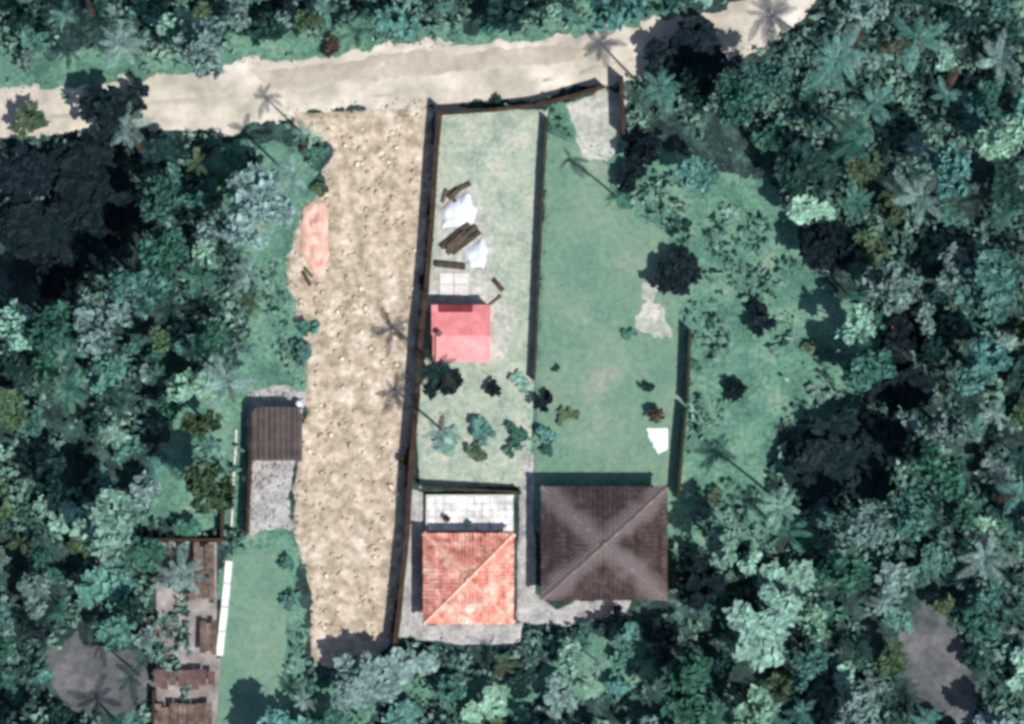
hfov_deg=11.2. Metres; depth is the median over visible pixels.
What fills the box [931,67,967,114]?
palm tree
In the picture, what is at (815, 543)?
shrub
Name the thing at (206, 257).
broadleaf tree
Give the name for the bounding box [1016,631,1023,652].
palm tree
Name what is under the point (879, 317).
shrub
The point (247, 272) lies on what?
palm tree
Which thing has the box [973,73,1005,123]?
shrub
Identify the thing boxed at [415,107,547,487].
yard
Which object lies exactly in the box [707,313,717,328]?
shrub
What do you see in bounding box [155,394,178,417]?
broadleaf tree
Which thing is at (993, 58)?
palm tree
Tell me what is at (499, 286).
planks
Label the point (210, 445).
palm tree
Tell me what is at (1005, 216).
palm tree
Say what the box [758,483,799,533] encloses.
palm tree
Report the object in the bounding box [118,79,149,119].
broadleaf tree
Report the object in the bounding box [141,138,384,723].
grass strip
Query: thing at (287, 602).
shrub
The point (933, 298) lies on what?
shrub
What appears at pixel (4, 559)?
broadleaf tree
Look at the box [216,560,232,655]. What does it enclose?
kerb wall
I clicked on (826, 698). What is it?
shrub
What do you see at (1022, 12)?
palm tree
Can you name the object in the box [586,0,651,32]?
broadleaf tree
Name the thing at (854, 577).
broadleaf tree
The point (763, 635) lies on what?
broadleaf tree
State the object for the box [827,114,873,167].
palm tree
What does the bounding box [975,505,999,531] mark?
shrub
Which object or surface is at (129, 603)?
broadleaf tree
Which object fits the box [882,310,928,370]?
broadleaf tree
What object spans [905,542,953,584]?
shrub
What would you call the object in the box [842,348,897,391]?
broadleaf tree
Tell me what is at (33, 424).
shrub
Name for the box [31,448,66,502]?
broadleaf tree
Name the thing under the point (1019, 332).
broadleaf tree
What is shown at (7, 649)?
broadleaf tree
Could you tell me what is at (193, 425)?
broadleaf tree
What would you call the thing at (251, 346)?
palm tree
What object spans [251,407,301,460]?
shed
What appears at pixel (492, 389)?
shrub
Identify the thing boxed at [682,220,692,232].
shrub
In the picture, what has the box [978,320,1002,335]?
broadleaf tree
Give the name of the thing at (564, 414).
shrub
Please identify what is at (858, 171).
broadleaf tree
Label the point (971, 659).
shrub
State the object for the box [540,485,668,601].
hipped house
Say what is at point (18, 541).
palm tree
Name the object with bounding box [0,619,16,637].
shrub
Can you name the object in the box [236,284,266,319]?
palm tree
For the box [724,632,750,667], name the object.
palm tree
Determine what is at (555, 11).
broadleaf tree
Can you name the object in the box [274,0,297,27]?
broadleaf tree
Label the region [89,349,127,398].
broadleaf tree
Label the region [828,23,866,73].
palm tree
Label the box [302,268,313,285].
loose plank
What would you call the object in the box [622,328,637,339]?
shrub
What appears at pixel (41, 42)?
broadleaf tree
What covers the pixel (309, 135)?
palm tree
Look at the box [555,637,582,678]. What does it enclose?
broadleaf tree
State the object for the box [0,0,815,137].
dirt road
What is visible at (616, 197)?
palm tree
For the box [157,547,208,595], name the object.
palm tree
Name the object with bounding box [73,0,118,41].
palm tree
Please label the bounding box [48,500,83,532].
shrub
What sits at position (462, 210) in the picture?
tarpaulin
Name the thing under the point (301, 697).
palm tree
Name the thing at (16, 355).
shrub
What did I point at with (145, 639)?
shrub
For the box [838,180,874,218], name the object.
palm tree
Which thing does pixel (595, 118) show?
driveway
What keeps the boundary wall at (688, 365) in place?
on the terrain at (666, 130)
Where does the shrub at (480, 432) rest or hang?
on the yard at (503, 215)
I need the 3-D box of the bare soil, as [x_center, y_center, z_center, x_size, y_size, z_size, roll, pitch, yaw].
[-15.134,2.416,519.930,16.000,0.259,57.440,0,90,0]
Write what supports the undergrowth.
on the terrain at (666, 130)
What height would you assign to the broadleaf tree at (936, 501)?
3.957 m
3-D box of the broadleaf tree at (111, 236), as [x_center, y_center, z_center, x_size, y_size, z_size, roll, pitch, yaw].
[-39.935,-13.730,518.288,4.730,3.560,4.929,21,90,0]
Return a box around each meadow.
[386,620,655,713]
[531,102,881,551]
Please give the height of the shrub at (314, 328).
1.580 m
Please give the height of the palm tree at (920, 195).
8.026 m
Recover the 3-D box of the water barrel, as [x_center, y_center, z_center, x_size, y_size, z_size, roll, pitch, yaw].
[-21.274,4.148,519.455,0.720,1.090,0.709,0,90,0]
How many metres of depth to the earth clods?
519.86 m
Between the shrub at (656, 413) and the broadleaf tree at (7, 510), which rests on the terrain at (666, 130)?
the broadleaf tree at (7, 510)
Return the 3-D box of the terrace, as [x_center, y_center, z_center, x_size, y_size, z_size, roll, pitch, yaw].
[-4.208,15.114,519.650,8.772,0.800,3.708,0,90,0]
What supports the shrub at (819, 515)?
on the terrain at (666, 130)
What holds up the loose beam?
on the dusty ground at (482, 288)
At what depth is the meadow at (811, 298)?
519.97 m
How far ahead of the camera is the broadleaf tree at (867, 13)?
511.52 m
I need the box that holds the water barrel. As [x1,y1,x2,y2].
[295,400,302,406]
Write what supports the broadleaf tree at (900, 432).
on the terrain at (666, 130)
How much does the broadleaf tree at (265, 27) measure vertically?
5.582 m
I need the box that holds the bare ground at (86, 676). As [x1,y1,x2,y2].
[45,630,153,717]
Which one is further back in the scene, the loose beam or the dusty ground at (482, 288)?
the dusty ground at (482, 288)
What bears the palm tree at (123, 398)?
on the terrain at (666, 130)
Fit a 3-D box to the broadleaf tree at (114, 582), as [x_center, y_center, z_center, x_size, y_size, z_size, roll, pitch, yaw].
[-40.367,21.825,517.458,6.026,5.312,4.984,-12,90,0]
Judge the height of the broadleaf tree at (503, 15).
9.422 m
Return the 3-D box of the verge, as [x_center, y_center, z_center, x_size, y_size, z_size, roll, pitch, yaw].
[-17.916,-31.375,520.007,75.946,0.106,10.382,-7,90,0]
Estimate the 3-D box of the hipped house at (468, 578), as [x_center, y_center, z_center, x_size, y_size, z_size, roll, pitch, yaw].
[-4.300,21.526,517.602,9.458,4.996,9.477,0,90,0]
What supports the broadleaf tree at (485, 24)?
on the terrain at (666, 130)
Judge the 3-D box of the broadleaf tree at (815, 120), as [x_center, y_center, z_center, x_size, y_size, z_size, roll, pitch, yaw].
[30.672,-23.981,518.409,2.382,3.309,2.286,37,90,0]
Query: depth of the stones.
519.85 m
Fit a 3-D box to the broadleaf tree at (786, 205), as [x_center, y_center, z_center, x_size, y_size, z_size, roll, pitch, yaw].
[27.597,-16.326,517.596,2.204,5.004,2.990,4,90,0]
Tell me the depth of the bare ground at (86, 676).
519.97 m
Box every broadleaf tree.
[0,141,51,204]
[0,197,108,279]
[0,298,38,350]
[0,354,34,396]
[0,386,26,430]
[0,444,4,457]
[0,480,16,523]
[0,546,11,567]
[0,601,13,632]
[0,635,15,687]
[3,720,52,723]
[5,2,37,34]
[10,100,50,140]
[15,24,54,53]
[16,572,51,619]
[24,299,76,353]
[28,544,52,573]
[31,351,58,382]
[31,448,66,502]
[34,259,84,298]
[35,438,59,461]
[46,138,135,226]
[48,704,73,723]
[69,486,145,567]
[72,289,131,359]
[75,559,135,609]
[78,82,127,139]
[82,405,105,439]
[88,203,128,250]
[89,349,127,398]
[91,611,137,652]
[108,264,173,319]
[114,191,152,227]
[117,591,144,625]
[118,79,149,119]
[121,535,165,572]
[129,470,164,512]
[134,170,185,221]
[135,223,189,276]
[137,133,179,165]
[147,325,170,355]
[151,3,192,47]
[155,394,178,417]
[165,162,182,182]
[166,367,220,403]
[172,16,225,79]
[172,336,190,356]
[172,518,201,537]
[179,408,223,438]
[183,459,235,513]
[184,177,218,215]
[186,320,230,358]
[191,241,222,269]
[192,212,229,247]
[218,146,245,169]
[222,161,300,250]
[223,0,251,33]
[247,11,286,46]
[256,706,311,723]
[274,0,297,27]
[294,9,325,31]
[297,707,349,723]
[330,650,403,710]
[371,4,421,40]
[385,698,421,723]
[389,646,439,684]
[422,365,463,400]
[434,674,467,702]
[461,686,507,723]
[478,12,496,35]
[486,0,536,32]
[506,667,537,699]
[543,0,572,23]
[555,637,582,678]
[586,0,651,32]
[611,622,643,648]
[616,163,646,196]
[623,133,659,166]
[640,715,659,723]
[643,36,668,84]
[646,15,726,94]
[648,0,688,13]
[648,250,701,295]
[659,642,728,723]
[675,154,720,194]
[677,65,716,110]
[677,554,725,611]
[702,515,745,569]
[712,650,732,677]
[715,69,758,125]
[722,583,802,672]
[722,684,773,723]
[736,550,762,577]
[737,62,792,109]
[755,558,817,597]
[771,139,842,198]
[779,188,797,211]
[781,404,896,508]
[786,191,836,224]
[790,643,831,678]
[792,668,814,692]
[798,221,853,269]
[798,604,830,641]
[808,113,832,132]
[814,547,873,595]
[831,686,879,723]
[831,714,876,723]
[832,664,856,693]
[835,303,876,353]
[838,505,887,547]
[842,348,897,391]
[843,0,888,28]
[844,151,882,186]
[859,260,916,315]
[866,356,937,414]
[872,637,907,679]
[873,419,908,466]
[876,188,903,224]
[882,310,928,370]
[885,482,934,541]
[910,278,926,302]
[912,0,948,10]
[913,302,937,335]
[913,442,965,501]
[921,336,945,360]
[924,408,974,446]
[925,494,944,531]
[928,141,973,198]
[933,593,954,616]
[935,242,968,295]
[936,202,968,230]
[953,493,981,532]
[954,247,1022,326]
[955,334,1012,396]
[963,607,1000,642]
[968,579,1003,616]
[973,712,1019,723]
[974,452,1014,484]
[975,112,1023,160]
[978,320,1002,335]
[978,328,1021,352]
[984,163,1023,217]
[987,0,1017,20]
[1008,354,1023,395]
[1010,89,1023,117]
[1010,344,1023,358]
[1012,313,1023,344]
[1017,516,1023,536]
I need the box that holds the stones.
[297,111,427,649]
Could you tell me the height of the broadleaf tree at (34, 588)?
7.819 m
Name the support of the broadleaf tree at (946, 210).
on the terrain at (666, 130)
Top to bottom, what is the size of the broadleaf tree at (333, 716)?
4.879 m
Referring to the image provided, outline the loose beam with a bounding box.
[435,261,465,269]
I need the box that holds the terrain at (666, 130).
[0,0,1023,723]
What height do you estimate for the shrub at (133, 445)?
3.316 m
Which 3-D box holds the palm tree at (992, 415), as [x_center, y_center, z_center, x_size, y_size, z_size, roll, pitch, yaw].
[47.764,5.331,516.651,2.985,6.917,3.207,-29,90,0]
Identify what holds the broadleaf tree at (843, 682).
on the terrain at (666, 130)
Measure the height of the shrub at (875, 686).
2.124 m
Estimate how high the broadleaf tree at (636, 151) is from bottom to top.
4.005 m
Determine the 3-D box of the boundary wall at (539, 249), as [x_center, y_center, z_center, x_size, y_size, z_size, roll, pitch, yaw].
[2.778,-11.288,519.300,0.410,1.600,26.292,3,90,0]
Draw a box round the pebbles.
[248,389,303,529]
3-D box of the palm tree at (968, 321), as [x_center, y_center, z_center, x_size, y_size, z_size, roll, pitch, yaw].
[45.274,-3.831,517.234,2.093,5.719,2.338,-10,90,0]
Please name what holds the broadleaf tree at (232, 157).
on the terrain at (666, 130)
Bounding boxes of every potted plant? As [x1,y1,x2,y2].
[442,515,450,522]
[465,520,472,526]
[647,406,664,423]
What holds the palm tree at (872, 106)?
on the terrain at (666, 130)
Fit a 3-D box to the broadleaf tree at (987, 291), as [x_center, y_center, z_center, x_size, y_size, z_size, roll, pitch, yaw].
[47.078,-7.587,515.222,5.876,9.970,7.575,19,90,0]
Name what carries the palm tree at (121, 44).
on the terrain at (666, 130)
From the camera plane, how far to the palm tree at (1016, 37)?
516.46 m
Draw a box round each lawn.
[217,550,289,723]
[534,133,682,486]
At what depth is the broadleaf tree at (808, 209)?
515.68 m
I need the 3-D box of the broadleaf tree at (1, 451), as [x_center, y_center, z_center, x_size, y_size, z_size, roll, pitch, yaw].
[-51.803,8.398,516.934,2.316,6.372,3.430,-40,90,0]
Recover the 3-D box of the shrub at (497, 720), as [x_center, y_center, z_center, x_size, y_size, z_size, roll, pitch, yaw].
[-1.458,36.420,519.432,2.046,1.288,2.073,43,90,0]
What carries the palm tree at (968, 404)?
on the terrain at (666, 130)
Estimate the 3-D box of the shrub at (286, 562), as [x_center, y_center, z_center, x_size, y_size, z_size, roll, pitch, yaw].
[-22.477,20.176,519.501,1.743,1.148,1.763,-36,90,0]
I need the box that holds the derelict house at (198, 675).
[129,511,226,723]
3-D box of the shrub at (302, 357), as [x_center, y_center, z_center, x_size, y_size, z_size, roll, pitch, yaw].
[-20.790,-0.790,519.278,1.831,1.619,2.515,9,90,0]
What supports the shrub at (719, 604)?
on the terrain at (666, 130)
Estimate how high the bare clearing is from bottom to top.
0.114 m
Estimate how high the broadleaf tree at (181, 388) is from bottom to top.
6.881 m
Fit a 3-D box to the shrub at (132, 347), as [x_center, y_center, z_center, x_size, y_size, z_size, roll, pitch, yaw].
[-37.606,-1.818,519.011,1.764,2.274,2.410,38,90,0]
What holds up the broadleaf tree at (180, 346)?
on the terrain at (666, 130)
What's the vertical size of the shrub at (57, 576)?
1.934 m
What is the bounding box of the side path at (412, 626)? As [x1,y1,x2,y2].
[399,489,522,644]
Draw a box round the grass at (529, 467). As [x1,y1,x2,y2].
[1,1,873,718]
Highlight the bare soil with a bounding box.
[286,105,435,667]
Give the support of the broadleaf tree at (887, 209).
on the terrain at (666, 130)
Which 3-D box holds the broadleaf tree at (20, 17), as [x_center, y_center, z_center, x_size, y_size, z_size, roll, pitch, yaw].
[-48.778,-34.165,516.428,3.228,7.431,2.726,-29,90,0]
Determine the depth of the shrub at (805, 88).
518.47 m
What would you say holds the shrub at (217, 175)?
on the terrain at (666, 130)
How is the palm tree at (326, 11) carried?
on the terrain at (666, 130)
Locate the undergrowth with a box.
[0,0,1023,723]
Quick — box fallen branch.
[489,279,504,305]
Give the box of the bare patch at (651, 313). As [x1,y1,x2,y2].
[635,278,671,338]
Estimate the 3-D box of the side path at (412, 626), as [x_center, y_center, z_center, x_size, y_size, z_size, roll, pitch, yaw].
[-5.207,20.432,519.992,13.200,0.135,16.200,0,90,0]
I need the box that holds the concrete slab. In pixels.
[440,273,467,295]
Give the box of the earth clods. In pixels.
[292,113,430,658]
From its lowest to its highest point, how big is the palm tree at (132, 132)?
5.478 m
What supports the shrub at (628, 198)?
on the lawn at (582, 441)
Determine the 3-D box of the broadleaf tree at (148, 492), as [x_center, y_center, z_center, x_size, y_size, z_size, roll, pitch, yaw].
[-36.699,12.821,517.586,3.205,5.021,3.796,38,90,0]
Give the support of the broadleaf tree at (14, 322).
on the terrain at (666, 130)
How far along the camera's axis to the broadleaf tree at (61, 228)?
516.95 m
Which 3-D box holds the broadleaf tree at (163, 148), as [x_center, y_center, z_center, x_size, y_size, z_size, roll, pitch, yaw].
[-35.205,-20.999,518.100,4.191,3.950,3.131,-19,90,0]
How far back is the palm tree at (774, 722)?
514.69 m
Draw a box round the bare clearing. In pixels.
[898,591,978,723]
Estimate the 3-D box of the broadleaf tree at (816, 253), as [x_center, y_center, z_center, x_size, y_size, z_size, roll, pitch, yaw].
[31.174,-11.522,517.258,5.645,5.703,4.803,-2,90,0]
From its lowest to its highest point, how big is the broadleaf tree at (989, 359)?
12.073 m
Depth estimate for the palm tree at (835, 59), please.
507.83 m
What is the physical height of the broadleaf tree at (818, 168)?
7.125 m
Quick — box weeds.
[0,5,816,672]
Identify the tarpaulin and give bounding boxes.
[440,193,476,228]
[465,238,486,267]
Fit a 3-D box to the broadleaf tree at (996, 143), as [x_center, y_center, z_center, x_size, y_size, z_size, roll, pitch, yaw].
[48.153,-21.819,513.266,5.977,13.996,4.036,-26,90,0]
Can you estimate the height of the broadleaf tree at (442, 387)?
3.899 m
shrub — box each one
[0,344,22,363]
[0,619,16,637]
[1,0,17,10]
[3,682,23,704]
[14,48,38,74]
[18,405,46,438]
[29,663,53,684]
[32,495,56,520]
[43,567,66,586]
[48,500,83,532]
[67,537,92,560]
[74,444,97,469]
[87,461,112,487]
[105,596,121,616]
[111,434,151,465]
[122,333,143,354]
[127,0,160,23]
[130,625,155,650]
[139,363,156,385]
[144,347,164,362]
[190,0,216,20]
[196,295,221,316]
[204,171,225,193]
[222,237,247,249]
[240,149,263,169]
[278,554,294,569]
[280,590,301,611]
[295,342,312,366]
[298,320,319,336]
[302,146,327,165]
[305,678,330,697]
[310,182,328,196]
[323,35,340,58]
[398,454,408,471]
[427,707,450,723]
[433,425,459,457]
[466,442,487,461]
[469,417,496,445]
[484,378,501,396]
[489,717,506,723]
[490,94,502,105]
[503,422,531,458]
[508,370,530,394]
[532,389,552,412]
[536,426,558,445]
[540,444,553,457]
[543,672,577,718]
[552,364,560,371]
[556,405,580,425]
[571,620,591,641]
[592,604,624,633]
[603,673,631,696]
[610,642,640,669]
[618,192,633,209]
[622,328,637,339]
[640,381,654,392]
[669,219,680,237]
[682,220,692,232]
[690,358,701,371]
[694,0,712,8]
[701,591,730,627]
[705,485,722,505]
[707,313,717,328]
[719,202,741,222]
[723,376,747,402]
[745,300,776,337]
[750,120,786,156]
[762,669,794,702]
[776,261,795,277]
[792,70,818,100]
[800,340,820,356]
[800,531,824,552]
[805,382,835,407]
[806,681,837,712]
[807,496,832,525]
[818,601,847,622]
[848,261,867,280]
[852,226,889,268]
[863,669,887,692]
[873,307,890,331]
[874,560,915,600]
[881,605,913,635]
[892,415,919,431]
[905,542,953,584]
[912,438,932,458]
[913,222,933,243]
[923,290,949,318]
[935,50,957,71]
[942,11,978,36]
[959,90,988,135]
[959,643,985,671]
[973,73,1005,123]
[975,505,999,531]
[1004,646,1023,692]
[1012,398,1023,427]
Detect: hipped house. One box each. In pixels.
[422,531,515,625]
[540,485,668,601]
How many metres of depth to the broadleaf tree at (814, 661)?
513.33 m
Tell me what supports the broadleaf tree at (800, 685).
on the terrain at (666, 130)
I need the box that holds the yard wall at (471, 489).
[423,485,520,493]
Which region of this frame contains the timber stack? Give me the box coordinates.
[440,222,481,254]
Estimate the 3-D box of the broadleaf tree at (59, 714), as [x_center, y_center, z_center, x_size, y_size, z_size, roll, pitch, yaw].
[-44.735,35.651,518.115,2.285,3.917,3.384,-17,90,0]
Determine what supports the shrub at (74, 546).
on the terrain at (666, 130)
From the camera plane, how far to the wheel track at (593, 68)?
519.91 m
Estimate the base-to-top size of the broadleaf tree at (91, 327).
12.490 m
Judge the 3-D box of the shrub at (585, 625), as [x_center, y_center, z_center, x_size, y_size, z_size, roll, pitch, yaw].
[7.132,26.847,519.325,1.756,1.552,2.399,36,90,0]
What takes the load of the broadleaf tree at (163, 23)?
on the terrain at (666, 130)
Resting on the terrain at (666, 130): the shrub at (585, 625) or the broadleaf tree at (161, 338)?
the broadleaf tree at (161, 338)
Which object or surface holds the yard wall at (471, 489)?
on the terrain at (666, 130)
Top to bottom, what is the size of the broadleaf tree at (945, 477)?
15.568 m
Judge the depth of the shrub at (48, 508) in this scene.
518.29 m
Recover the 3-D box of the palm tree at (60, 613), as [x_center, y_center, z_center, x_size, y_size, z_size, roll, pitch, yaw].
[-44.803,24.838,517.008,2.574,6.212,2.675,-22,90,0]
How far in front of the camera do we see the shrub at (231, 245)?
518.01 m
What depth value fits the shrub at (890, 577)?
517.10 m
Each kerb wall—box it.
[214,658,220,708]
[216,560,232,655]
[231,429,236,525]
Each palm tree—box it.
[5,533,30,554]
[12,604,70,655]
[47,598,72,625]
[49,0,80,26]
[49,28,81,69]
[51,364,87,416]
[53,339,88,367]
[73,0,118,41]
[94,710,138,723]
[97,420,131,448]
[99,20,146,67]
[100,383,136,425]
[110,100,155,151]
[115,661,143,704]
[118,557,128,569]
[143,440,186,480]
[146,362,165,386]
[153,288,190,324]
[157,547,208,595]
[176,455,193,478]
[180,261,220,298]
[186,146,207,175]
[198,432,222,458]
[202,353,257,407]
[225,163,240,177]
[226,254,266,293]
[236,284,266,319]
[239,338,258,358]
[271,153,317,199]
[289,683,313,712]
[293,119,323,155]
[314,0,335,29]
[334,9,374,52]
[413,348,456,393]
[421,409,462,455]
[432,2,449,21]
[490,651,523,680]
[507,704,529,721]
[563,4,591,32]
[579,677,600,698]
[587,657,608,679]
[604,185,629,209]
[639,620,697,666]
[642,66,681,114]
[668,589,693,612]
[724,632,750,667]
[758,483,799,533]
[765,697,781,718]
[768,512,812,553]
[771,705,788,723]
[782,697,815,723]
[811,30,865,94]
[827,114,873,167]
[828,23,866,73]
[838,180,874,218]
[839,634,873,669]
[843,83,895,127]
[843,281,869,314]
[867,593,899,616]
[869,49,893,70]
[876,13,953,72]
[891,677,918,703]
[892,167,943,228]
[894,716,911,723]
[900,128,935,163]
[908,705,942,723]
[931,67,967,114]
[955,388,987,419]
[956,531,1018,582]
[960,312,980,335]
[966,416,983,442]
[975,28,1019,84]
[979,395,1008,430]
[985,201,1022,232]
[993,475,1023,514]
[997,514,1022,542]
[1001,605,1023,625]
[1003,22,1023,51]
[1003,447,1023,477]
[1007,0,1023,16]
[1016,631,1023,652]
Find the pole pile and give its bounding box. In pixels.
[442,182,471,202]
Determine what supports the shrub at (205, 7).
on the terrain at (666, 130)
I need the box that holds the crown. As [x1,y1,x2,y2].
[250,41,584,90]
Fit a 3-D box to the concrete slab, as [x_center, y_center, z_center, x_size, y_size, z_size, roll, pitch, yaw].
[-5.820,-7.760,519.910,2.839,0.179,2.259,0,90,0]
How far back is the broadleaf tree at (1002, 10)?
513.05 m
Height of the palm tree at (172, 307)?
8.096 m
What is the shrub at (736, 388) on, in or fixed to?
on the meadow at (811, 298)
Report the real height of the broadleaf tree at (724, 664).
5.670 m
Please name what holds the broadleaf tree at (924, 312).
on the terrain at (666, 130)
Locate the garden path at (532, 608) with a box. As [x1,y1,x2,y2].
[516,452,630,625]
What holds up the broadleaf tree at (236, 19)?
on the terrain at (666, 130)
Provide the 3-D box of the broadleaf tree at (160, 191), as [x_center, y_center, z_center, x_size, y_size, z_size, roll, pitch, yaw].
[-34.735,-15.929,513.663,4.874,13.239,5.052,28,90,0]
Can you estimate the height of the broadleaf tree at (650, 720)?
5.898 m
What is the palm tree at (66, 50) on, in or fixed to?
on the terrain at (666, 130)
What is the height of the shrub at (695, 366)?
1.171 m
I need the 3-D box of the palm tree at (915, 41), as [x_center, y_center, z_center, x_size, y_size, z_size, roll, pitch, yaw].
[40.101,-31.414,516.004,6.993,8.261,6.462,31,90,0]
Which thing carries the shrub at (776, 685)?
on the terrain at (666, 130)
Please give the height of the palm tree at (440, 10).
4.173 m
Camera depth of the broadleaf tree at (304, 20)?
514.23 m
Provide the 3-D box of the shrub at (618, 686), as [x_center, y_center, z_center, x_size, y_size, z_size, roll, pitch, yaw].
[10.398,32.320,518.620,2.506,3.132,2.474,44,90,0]
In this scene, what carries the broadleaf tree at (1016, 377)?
on the terrain at (666, 130)
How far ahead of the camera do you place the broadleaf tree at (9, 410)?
514.51 m
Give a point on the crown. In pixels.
(421, 62)
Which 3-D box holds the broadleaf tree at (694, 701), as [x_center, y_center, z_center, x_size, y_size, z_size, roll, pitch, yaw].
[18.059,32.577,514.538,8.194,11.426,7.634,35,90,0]
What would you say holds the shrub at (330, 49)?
on the verge
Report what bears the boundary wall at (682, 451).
on the terrain at (666, 130)
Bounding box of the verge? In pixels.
[0,0,684,99]
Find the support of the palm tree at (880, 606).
on the terrain at (666, 130)
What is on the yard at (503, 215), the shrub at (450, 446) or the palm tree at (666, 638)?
the shrub at (450, 446)
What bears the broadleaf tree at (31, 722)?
on the terrain at (666, 130)
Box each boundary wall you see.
[245,422,251,533]
[392,107,442,646]
[442,85,604,114]
[532,117,547,380]
[619,75,624,134]
[676,408,687,496]
[685,329,691,402]
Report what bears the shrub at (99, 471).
on the terrain at (666, 130)
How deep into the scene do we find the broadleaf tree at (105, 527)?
510.02 m
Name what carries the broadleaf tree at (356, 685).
on the terrain at (666, 130)
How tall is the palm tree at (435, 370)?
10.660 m
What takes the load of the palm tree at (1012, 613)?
on the terrain at (666, 130)
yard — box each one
[246,385,305,534]
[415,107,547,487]
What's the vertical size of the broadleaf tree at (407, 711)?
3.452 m
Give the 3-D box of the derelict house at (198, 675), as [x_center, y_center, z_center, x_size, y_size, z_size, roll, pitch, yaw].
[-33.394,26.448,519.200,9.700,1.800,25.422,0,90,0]
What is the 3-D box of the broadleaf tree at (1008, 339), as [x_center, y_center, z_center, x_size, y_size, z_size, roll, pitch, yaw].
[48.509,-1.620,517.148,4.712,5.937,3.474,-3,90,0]
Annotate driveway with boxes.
[566,88,627,160]
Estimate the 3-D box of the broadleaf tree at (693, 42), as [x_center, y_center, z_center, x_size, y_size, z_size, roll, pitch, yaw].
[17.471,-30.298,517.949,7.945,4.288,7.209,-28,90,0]
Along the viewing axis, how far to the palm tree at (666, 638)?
516.64 m
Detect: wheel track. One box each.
[45,95,249,119]
[286,55,645,103]
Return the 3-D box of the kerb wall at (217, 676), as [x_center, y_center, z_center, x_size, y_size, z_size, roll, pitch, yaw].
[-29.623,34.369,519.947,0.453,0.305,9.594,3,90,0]
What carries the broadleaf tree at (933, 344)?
on the terrain at (666, 130)
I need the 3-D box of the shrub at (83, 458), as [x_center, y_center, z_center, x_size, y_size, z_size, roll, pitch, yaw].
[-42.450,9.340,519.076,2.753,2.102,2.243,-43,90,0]
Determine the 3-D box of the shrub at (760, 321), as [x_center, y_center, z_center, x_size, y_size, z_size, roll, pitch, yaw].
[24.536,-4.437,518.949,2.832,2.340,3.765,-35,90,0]
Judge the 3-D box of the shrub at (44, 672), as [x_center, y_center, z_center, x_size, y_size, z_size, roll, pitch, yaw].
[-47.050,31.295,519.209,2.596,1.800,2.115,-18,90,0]
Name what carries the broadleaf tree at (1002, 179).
on the terrain at (666, 130)
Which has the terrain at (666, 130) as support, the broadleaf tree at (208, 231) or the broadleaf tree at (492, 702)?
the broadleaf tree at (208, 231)
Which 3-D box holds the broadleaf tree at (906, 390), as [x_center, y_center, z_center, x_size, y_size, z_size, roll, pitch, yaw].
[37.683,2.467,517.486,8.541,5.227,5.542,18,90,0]
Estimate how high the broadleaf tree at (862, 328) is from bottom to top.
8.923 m
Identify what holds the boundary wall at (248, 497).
on the terrain at (666, 130)
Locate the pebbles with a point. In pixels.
(276, 466)
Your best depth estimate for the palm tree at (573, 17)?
513.92 m
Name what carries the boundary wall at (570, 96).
on the terrain at (666, 130)
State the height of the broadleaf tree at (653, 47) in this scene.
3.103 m
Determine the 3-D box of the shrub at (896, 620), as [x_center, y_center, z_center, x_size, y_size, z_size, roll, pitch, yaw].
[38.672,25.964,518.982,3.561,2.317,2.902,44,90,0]
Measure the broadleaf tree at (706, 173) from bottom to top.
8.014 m
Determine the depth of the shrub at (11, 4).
518.75 m
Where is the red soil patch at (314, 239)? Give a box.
[301,202,329,274]
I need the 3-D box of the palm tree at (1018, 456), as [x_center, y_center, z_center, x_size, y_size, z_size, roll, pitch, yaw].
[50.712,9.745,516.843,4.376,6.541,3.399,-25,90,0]
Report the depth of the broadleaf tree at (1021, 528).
513.81 m
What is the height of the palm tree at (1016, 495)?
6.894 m
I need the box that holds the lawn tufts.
[224,107,681,718]
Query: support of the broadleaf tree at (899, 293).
on the terrain at (666, 130)
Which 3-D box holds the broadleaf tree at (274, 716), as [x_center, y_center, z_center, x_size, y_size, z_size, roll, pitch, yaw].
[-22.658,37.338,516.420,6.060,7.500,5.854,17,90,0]
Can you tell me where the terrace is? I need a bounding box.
[426,495,513,531]
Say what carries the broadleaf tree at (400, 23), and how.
on the terrain at (666, 130)
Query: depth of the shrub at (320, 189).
519.17 m
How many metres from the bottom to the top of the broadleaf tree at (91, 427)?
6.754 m
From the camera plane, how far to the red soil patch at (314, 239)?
519.69 m
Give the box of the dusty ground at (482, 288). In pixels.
[427,184,511,365]
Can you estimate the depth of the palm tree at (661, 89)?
508.03 m
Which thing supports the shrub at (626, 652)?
on the terrain at (666, 130)
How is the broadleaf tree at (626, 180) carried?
on the terrain at (666, 130)
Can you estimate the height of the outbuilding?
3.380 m
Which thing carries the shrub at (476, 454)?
on the yard at (503, 215)
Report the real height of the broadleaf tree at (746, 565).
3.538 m
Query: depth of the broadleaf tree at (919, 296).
516.15 m
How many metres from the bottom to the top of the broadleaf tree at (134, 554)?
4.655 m
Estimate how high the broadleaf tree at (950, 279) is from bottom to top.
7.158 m
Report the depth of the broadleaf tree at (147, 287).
508.70 m
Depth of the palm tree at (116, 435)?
514.38 m

